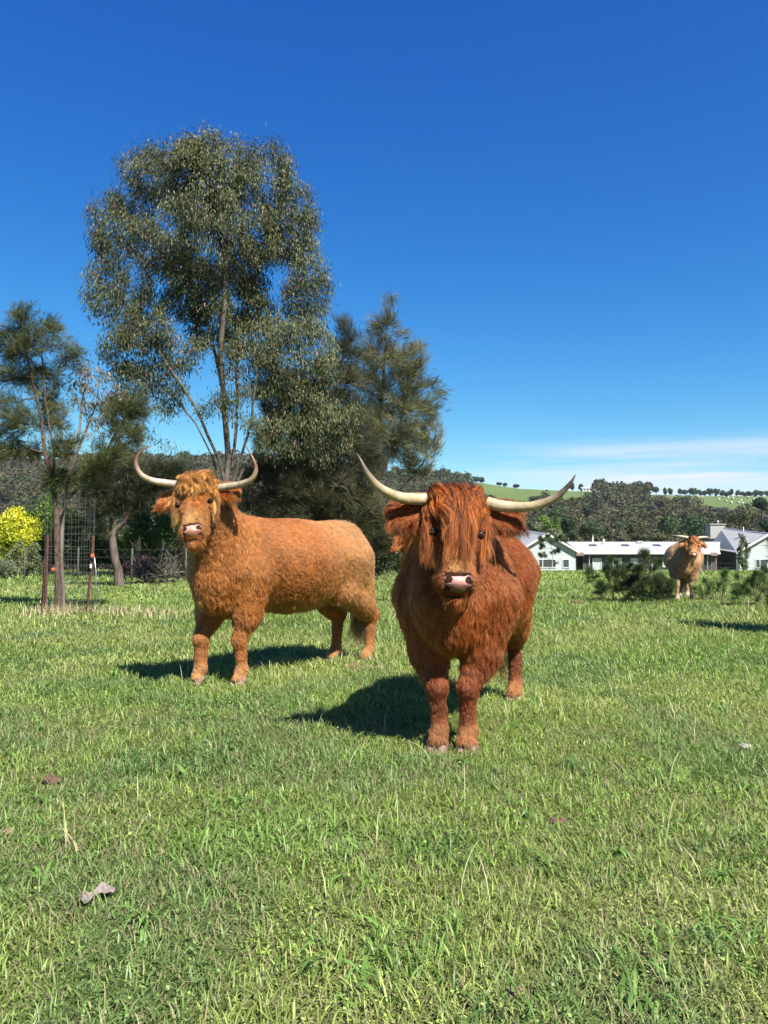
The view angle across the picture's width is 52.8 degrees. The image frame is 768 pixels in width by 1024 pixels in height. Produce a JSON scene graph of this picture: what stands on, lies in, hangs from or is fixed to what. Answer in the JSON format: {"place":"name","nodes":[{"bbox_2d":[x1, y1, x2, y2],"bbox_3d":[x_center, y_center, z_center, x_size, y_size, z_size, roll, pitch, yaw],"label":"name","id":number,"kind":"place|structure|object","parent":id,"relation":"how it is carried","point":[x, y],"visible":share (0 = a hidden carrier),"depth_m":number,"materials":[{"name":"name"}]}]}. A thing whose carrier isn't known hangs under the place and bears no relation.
{"place":"outdoors","nodes":[
{"label":"outdoors","id":0,"kind":"place"},
{"bbox_2d":[0,459,767,1023],"bbox_3d":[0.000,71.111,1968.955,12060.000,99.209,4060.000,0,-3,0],"label":"ground","id":1,"kind":"structure","parent":0,"point":[496,491],"depth_m":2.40,"materials":[{"name":"green plant"}]},
{"bbox_2d":[0,827,12,835],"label":"dung pat","id":2,"kind":"object","parent":1,"relation":"on","point":[4,832],"visible":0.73,"depth_m":2.70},
{"bbox_2d":[0,555,22,578],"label":"grey shrub","id":3,"kind":"object","parent":1,"relation":"on","point":[9,569],"visible":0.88,"depth_m":27.87,"materials":[{"name":"green plant"}]},
{"bbox_2d":[0,505,45,574],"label":"golden shrub","id":4,"kind":"object","parent":1,"relation":"on","point":[11,534],"visible":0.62,"depth_m":32.83,"materials":[{"name":"yellow plant"}]},
{"bbox_2d":[3,538,42,575],"bbox_3d":[-14.404,1.869,30.923,1.836,1.782,1.361,0,-3,0],"label":"variegated shrub","id":5,"kind":"object","parent":1,"relation":"on","point":[14,554],"visible":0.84,"depth_m":30.81,"materials":[{"name":"green plant"}]},
{"bbox_2d":[23,488,79,572],"bbox_3d":[-15.201,1.066,34.965,2.430,4.368,2.302,-2,-4,38],"label":"green tree","id":6,"kind":"object","parent":1,"relation":"on","point":[69,519],"visible":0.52,"depth_m":34.73,"materials":[{"name":"green plant"}]},
{"bbox_2d":[42,774,62,784],"bbox_3d":[-1.447,1.159,3.355,0.106,0.033,0.065,-2,-3,30],"label":"dung pat","id":7,"kind":"object","parent":1,"relation":"on","point":[52,778],"visible":0.88,"depth_m":3.33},
{"bbox_2d":[41,493,96,612],"bbox_3d":[-5.104,0.706,12.559,0.783,1.985,0.907,1,-3,-26],"label":"tree guard","id":8,"kind":"object","parent":1,"relation":"on","point":[45,585],"visible":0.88,"depth_m":12.34,"materials":[{"name":"metal"}]},
{"bbox_2d":[0,297,158,609],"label":"she oak tree","id":9,"kind":"object","parent":1,"relation":"on","point":[18,348],"visible":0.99,"depth_m":12.68,"materials":[{"name":"green plant"}]},
{"bbox_2d":[63,511,109,573],"bbox_3d":[-13.827,1.519,35.975,2.442,3.239,1.977,-2,-3,27],"label":"green tree","id":10,"kind":"object","parent":1,"relation":"on","point":[100,556],"visible":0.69,"depth_m":35.71,"materials":[{"name":"green plant"}]},
{"bbox_2d":[0,548,188,580],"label":"wire fence","id":11,"kind":"object","parent":1,"relation":"on","point":[24,572],"visible":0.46,"depth_m":27.15,"materials":[{"name":"grey metal"}]},
{"bbox_2d":[60,352,129,606],"bbox_3d":[-4.798,-0.486,12.949,1.322,4.408,0.713,0,-3,0],"label":"gum sapling","id":12,"kind":"object","parent":1,"relation":"on","point":[84,386],"visible":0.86,"depth_m":12.95,"materials":[{"name":"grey plant"}]},
{"bbox_2d":[78,881,114,902],"bbox_3d":[-0.816,1.080,2.198,0.094,0.031,0.043,3,-4,-44],"label":"dead leaf","id":13,"kind":"object","parent":1,"relation":"on","point":[101,887],"visible":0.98,"depth_m":2.21,"materials":[{"name":"beige plant"}]},
{"bbox_2d":[98,525,141,571],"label":"green tree","id":14,"kind":"object","parent":1,"relation":"on","point":[120,544],"visible":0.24,"depth_m":36.64,"materials":[{"name":"green plant"}]},
{"bbox_2d":[68,447,191,586],"bbox_3d":[-7.234,0.142,22.070,3.736,4.131,2.141,0,-3,0],"label":"crooked tree","id":15,"kind":"object","parent":1,"relation":"on","point":[108,496],"visible":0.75,"depth_m":21.88,"materials":[{"name":"green plant"}]},
{"bbox_2d":[122,554,155,577],"bbox_3d":[-9.227,2.153,28.939,1.326,1.207,1.083,-2,-3,29],"label":"burgundy shrub","id":16,"kind":"object","parent":1,"relation":"on","point":[128,572],"visible":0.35,"depth_m":28.90,"materials":[{"name":"purple plant"}]},
{"bbox_2d":[96,531,188,583],"bbox_3d":[-7.077,1.449,23.998,3.320,2.004,2.334,0,-3,0],"label":"brush pile","id":17,"kind":"object","parent":1,"relation":"on","point":[161,575],"visible":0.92,"depth_m":23.82,"materials":[{"name":"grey wood"}]},
{"bbox_2d":[116,502,180,572],"bbox_3d":[-10.302,1.234,33.957,2.986,3.944,2.137,0,-3,0],"label":"green tree","id":18,"kind":"object","parent":1,"relation":"on","point":[162,529],"visible":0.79,"depth_m":33.71,"materials":[{"name":"green plant"}]},
{"bbox_2d":[163,529,188,574],"bbox_3d":[-7.466,1.569,30.056,2.173,2.555,1.458,0,-3,0],"label":"dark bush","id":19,"kind":"object","parent":1,"relation":"on","point":[176,547],"visible":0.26,"depth_m":29.79,"materials":[{"name":"green plant"}]},
{"bbox_2d":[75,119,364,481],"bbox_3d":[-5.658,-5.422,26.592,9.345,15.873,5.423,-1,-3,21],"label":"eucalyptus tree","id":20,"kind":"object","parent":1,"relation":"on","point":[196,158],"visible":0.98,"depth_m":26.09,"materials":[{"name":"green plant"}]},
{"bbox_2d":[134,444,379,686],"bbox_3d":[-0.900,0.450,6.295,0.898,1.784,2.398,-2,-3,28],"label":"highland cow","id":21,"kind":"object","parent":1,"relation":"on","point":[245,573],"visible":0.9,"depth_m":5.85},
{"bbox_2d":[235,309,401,559],"bbox_3d":[-2.282,-2.459,27.726,6.719,9.975,3.580,1,-3,-13],"label":"she oak tree","id":22,"kind":"object","parent":1,"relation":"on","point":[298,483],"visible":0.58,"depth_m":27.19,"materials":[{"name":"green plant"}]},
{"bbox_2d":[348,663,359,668],"bbox_3d":[-0.263,1.351,6.743,0.135,0.061,0.132,0,-3,0],"label":"dung pat","id":23,"kind":"object","parent":1,"relation":"on","point":[353,667],"visible":0.48,"depth_m":6.72,"materials":[{"name":"beige"}]},
{"bbox_2d":[0,449,767,570],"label":"wood","id":24,"kind":"object","parent":1,"relation":"on","point":[631,498],"visible":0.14,"depth_m":364.37,"materials":[{"name":"green plant"}]},
{"bbox_2d":[373,537,401,575],"bbox_3d":[-0.225,1.633,30.981,2.084,2.348,1.448,0,-3,0],"label":"dark bush","id":25,"kind":"object","parent":1,"relation":"on","point":[379,565],"visible":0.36,"depth_m":30.79,"materials":[{"name":"green plant"}]},
{"bbox_2d":[383,547,402,571],"bbox_3d":[0.971,1.916,34.012,1.816,2.086,1.729,-2,-4,38],"label":"dark bush","id":26,"kind":"object","parent":1,"relation":"on","point":[397,565],"visible":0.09,"depth_m":33.77,"materials":[{"name":"green plant"}]},
{"bbox_2d":[343,291,454,515],"bbox_3d":[0.231,-2.965,29.154,5.128,11.153,3.074,0,-3,0],"label":"she oak tree","id":27,"kind":"object","parent":1,"relation":"on","point":[379,413],"visible":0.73,"depth_m":28.95,"materials":[{"name":"green plant"}]},
{"bbox_2d":[388,535,411,554],"bbox_3d":[1.149,1.063,15.097,2.162,1.475,0.759,0,-3,-6],"label":"highland cow","id":28,"kind":"object","parent":1,"relation":"on","point":[394,549],"visible":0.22,"depth_m":14.81},
{"bbox_2d":[356,452,575,754],"bbox_3d":[0.636,0.507,4.458,0.993,1.492,2.090,-1,-3,16],"label":"highland cow","id":29,"kind":"object","parent":1,"relation":"on","point":[467,579],"visible":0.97,"depth_m":3.84},
{"bbox_2d":[470,476,480,481],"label":"skyline tree","id":30,"kind":"object","parent":1,"relation":"on","point":[476,479],"visible":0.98,"depth_m":607.01,"materials":[{"name":"green plant"}]},
{"bbox_2d":[506,985,522,996],"bbox_3d":[0.291,1.070,1.727,0.042,0.013,0.037,0,-3,0],"label":"dung pat","id":31,"kind":"object","parent":1,"relation":"on","point":[519,988],"visible":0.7,"depth_m":1.73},
{"bbox_2d":[530,521,543,531],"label":"valley tree","id":32,"kind":"object","parent":1,"relation":"on","point":[536,526],"visible":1,"depth_m":149.42,"materials":[{"name":"green plant"}]},
{"bbox_2d":[537,515,551,531],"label":"valley tree","id":33,"kind":"object","parent":1,"relation":"on","point":[545,520],"visible":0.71,"depth_m":164.30,"materials":[{"name":"green plant"}]},
{"bbox_2d":[536,533,563,574],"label":"pine sapling","id":34,"kind":"object","parent":1,"relation":"on","point":[542,546],"visible":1,"depth_m":30.90,"materials":[{"name":"green plant"}]},
{"bbox_2d":[549,528,562,538],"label":"valley tree","id":35,"kind":"object","parent":1,"relation":"on","point":[554,532],"visible":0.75,"depth_m":139.28,"materials":[{"name":"green plant"}]},
{"bbox_2d":[552,512,561,530],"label":"valley tree","id":36,"kind":"object","parent":1,"relation":"on","point":[556,524],"visible":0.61,"depth_m":167.72,"materials":[{"name":"green plant"}]},
{"bbox_2d":[548,817,565,825],"bbox_3d":[0.630,1.130,2.828,0.062,0.024,0.058,-3,-4,43],"label":"dung pat","id":37,"kind":"object","parent":1,"relation":"on","point":[560,820],"visible":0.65,"depth_m":2.82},
{"bbox_2d":[560,516,574,541],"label":"valley tree","id":38,"kind":"object","parent":1,"relation":"on","point":[567,524],"visible":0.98,"depth_m":171.03,"materials":[{"name":"green plant"}]},
{"bbox_2d":[567,530,577,541],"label":"valley tree","id":39,"kind":"object","parent":1,"relation":"on","point":[572,535],"visible":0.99,"depth_m":144.66,"materials":[{"name":"green plant"}]},
{"bbox_2d":[581,506,592,517],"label":"pine tree","id":40,"kind":"object","parent":1,"relation":"on","point":[587,510],"visible":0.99,"depth_m":299.18,"materials":[{"name":"green plant"}]},
{"bbox_2d":[580,487,593,491],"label":"ridge farmhouse","id":41,"kind":"object","parent":1,"relation":"on","point":[585,489],"visible":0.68,"depth_m":601.67,"materials":[{"name":"white paint"}]},
{"bbox_2d":[578,520,603,541],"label":"valley tree","id":42,"kind":"object","parent":1,"relation":"on","point":[588,529],"visible":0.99,"depth_m":149.48,"materials":[{"name":"green plant"}]},
{"bbox_2d":[591,478,607,486],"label":"ridge tree","id":43,"kind":"object","parent":1,"relation":"on","point":[595,481],"visible":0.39,"depth_m":600.37,"materials":[{"name":"green plant"}]},
{"bbox_2d":[603,529,612,541],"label":"valley tree","id":44,"kind":"object","parent":1,"relation":"on","point":[608,533],"visible":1,"depth_m":159.34,"materials":[{"name":"green plant"}]},
{"bbox_2d":[581,554,640,600],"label":"pine sapling","id":45,"kind":"object","parent":1,"relation":"on","point":[614,568],"visible":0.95,"depth_m":15.53,"materials":[{"name":"green plant"}]},
{"bbox_2d":[611,572,641,600],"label":"pine sapling","id":46,"kind":"object","parent":1,"relation":"on","point":[623,584],"visible":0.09,"depth_m":15.86,"materials":[{"name":"green plant"}]},
{"bbox_2d":[631,481,641,486],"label":"ridge tree","id":47,"kind":"object","parent":1,"relation":"on","point":[638,483],"visible":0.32,"depth_m":598.93,"materials":[{"name":"green plant"}]},
{"bbox_2d":[625,514,648,541],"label":"valley tree","id":48,"kind":"object","parent":1,"relation":"on","point":[633,526],"visible":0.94,"depth_m":157.59,"materials":[{"name":"green plant"}]},
{"bbox_2d":[629,532,648,540],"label":"valley tree","id":49,"kind":"object","parent":1,"relation":"on","point":[636,536],"visible":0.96,"depth_m":134.25,"materials":[{"name":"green plant"}]},
{"bbox_2d":[516,520,767,570],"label":"farmhouse","id":50,"kind":"object","parent":1,"relation":"on","point":[719,543],"visible":0.44,"depth_m":96.84,"materials":[{"name":"metal"}]},
{"bbox_2d":[538,559,555,567],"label":"window","id":51,"kind":"structure","parent":50,"relation":"in","point":[544,563],"depth_m":93.21,"materials":[{"name":"clear glass"}]},
{"bbox_2d":[562,559,569,567],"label":"window","id":52,"kind":"structure","parent":50,"relation":"in","point":[565,562],"depth_m":93.21,"materials":[{"name":"clear glass"}]},
{"bbox_2d":[576,557,579,569],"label":"door","id":53,"kind":"structure","parent":50,"relation":"in","point":[577,558],"depth_m":98.21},
{"bbox_2d":[592,558,601,569],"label":"window","id":54,"kind":"structure","parent":50,"relation":"in","point":[596,562],"depth_m":96.69,"materials":[{"name":"white glass"}]},
{"bbox_2d":[630,558,641,563],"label":"glass door","id":55,"kind":"structure","parent":50,"relation":"in","point":[633,559],"depth_m":96.71,"materials":[{"name":"grey glass"}]},
{"bbox_2d":[710,557,716,570],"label":"door","id":56,"kind":"structure","parent":50,"relation":"in","point":[713,560],"depth_m":96.69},
{"bbox_2d":[755,559,767,567],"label":"window","id":57,"kind":"structure","parent":50,"relation":"in","point":[757,561],"depth_m":95.21,"materials":[{"name":"clear glass"}]},
{"bbox_2d":[622,573,676,602],"bbox_3d":[5.219,1.528,15.076,1.155,0.724,0.787,0,-3,0],"label":"bush","id":58,"kind":"object","parent":1,"relation":"on","point":[661,587],"visible":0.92,"depth_m":15.08,"materials":[{"name":"green plant"}]},
{"bbox_2d":[629,547,677,600],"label":"pine sapling","id":59,"kind":"object","parent":1,"relation":"on","point":[638,568],"visible":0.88,"depth_m":15.14,"materials":[{"name":"green plant"}]},
{"bbox_2d":[648,533,670,541],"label":"valley tree","id":60,"kind":"object","parent":1,"relation":"on","point":[660,537],"visible":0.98,"depth_m":132.13,"materials":[{"name":"green plant"}]},
{"bbox_2d":[656,516,681,541],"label":"valley tree","id":61,"kind":"object","parent":1,"relation":"on","point":[665,523],"visible":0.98,"depth_m":163.95,"materials":[{"name":"green plant"}]},
{"bbox_2d":[663,535,710,599],"bbox_3d":[6.295,1.176,16.193,0.813,1.346,2.047,-1,-3,13],"label":"highland cow","id":62,"kind":"object","parent":1,"relation":"on","point":[684,561],"visible":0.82,"depth_m":15.68},
{"bbox_2d":[689,488,698,494],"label":"hedgerow tree","id":63,"kind":"object","parent":1,"relation":"on","point":[696,491],"visible":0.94,"depth_m":605.83,"materials":[{"name":"green plant"}]},
{"bbox_2d":[680,514,711,535],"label":"valley tree","id":64,"kind":"object","parent":1,"relation":"on","point":[693,524],"visible":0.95,"depth_m":167.09,"materials":[{"name":"green plant"}]},
{"bbox_2d":[690,575,728,599],"bbox_3d":[6.572,1.524,15.581,0.904,0.610,0.507,0,-3,0],"label":"bush","id":65,"kind":"object","parent":1,"relation":"on","point":[709,588],"visible":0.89,"depth_m":15.54,"materials":[{"name":"green plant"}]},
{"bbox_2d":[706,488,713,495],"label":"hedgerow tree","id":66,"kind":"object","parent":1,"relation":"on","point":[709,491],"visible":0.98,"depth_m":606.67,"materials":[{"name":"green plant"}]},
{"bbox_2d":[713,488,719,494],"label":"hedgerow tree","id":67,"kind":"object","parent":1,"relation":"on","point":[716,491],"visible":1,"depth_m":606.55,"materials":[{"name":"green plant"}]},
{"bbox_2d":[719,490,725,495],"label":"hedgerow tree","id":68,"kind":"object","parent":1,"relation":"on","point":[722,492],"visible":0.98,"depth_m":606.05,"materials":[{"name":"green plant"}]},
{"bbox_2d":[716,566,739,604],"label":"pine sapling","id":69,"kind":"object","parent":1,"relation":"on","point":[724,573],"visible":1,"depth_m":13.33,"materials":[{"name":"green plant"}]},
{"bbox_2d":[723,508,757,529],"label":"valley tree","id":70,"kind":"object","parent":1,"relation":"on","point":[741,515],"visible":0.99,"depth_m":149.97,"materials":[{"name":"green plant"}]},
{"bbox_2d":[735,534,750,570],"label":"young tree","id":71,"kind":"object","parent":1,"relation":"on","point":[741,559],"visible":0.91,"depth_m":59.83,"materials":[{"name":"green plant"}]},
{"bbox_2d":[739,743,751,749],"bbox_3d":[1.844,1.198,3.956,0.068,0.028,0.058,2,-3,-27],"label":"stone","id":72,"kind":"object","parent":1,"relation":"on","point":[743,745],"visible":0.72,"depth_m":3.94,"materials":[{"name":"white stone"}]},
{"bbox_2d":[726,562,767,604],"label":"pine sapling","id":73,"kind":"object","parent":1,"relation":"on","point":[756,580],"visible":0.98,"depth_m":14.07,"materials":[{"name":"green plant"}]},
{"bbox_2d":[746,491,752,495],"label":"hedgerow tree","id":74,"kind":"object","parent":1,"relation":"on","point":[748,493],"visible":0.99,"depth_m":605.76,"materials":[{"name":"green plant"}]},
{"bbox_2d":[752,490,758,496],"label":"hedgerow tree","id":75,"kind":"object","parent":1,"relation":"on","point":[755,492],"visible":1,"depth_m":606.30,"materials":[{"name":"green plant"}]},
{"bbox_2d":[750,497,767,531],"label":"valley tree","id":76,"kind":"object","parent":1,"relation":"on","point":[759,502],"visible":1,"depth_m":189.48,"materials":[{"name":"green plant"}]},
{"bbox_2d":[758,490,765,496],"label":"hedgerow tree","id":77,"kind":"object","parent":1,"relation":"on","point":[761,492],"visible":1,"depth_m":606.40,"materials":[{"name":"green plant"}]},
{"bbox_2d":[758,519,767,532],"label":"valley tree","id":78,"kind":"object","parent":1,"relation":"on","point":[763,523],"visible":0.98,"depth_m":149.42,"materials":[{"name":"green plant"}]},
{"bbox_2d":[762,503,767,613],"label":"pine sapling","id":79,"kind":"object","parent":1,"relation":"on","point":[766,598],"visible":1,"depth_m":9.49,"materials":[{"name":"green plant"}]},
{"bbox_2d":[0,0,767,495],"label":"sky","id":80,"kind":"structure","parent":0,"point":[568,197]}
]}

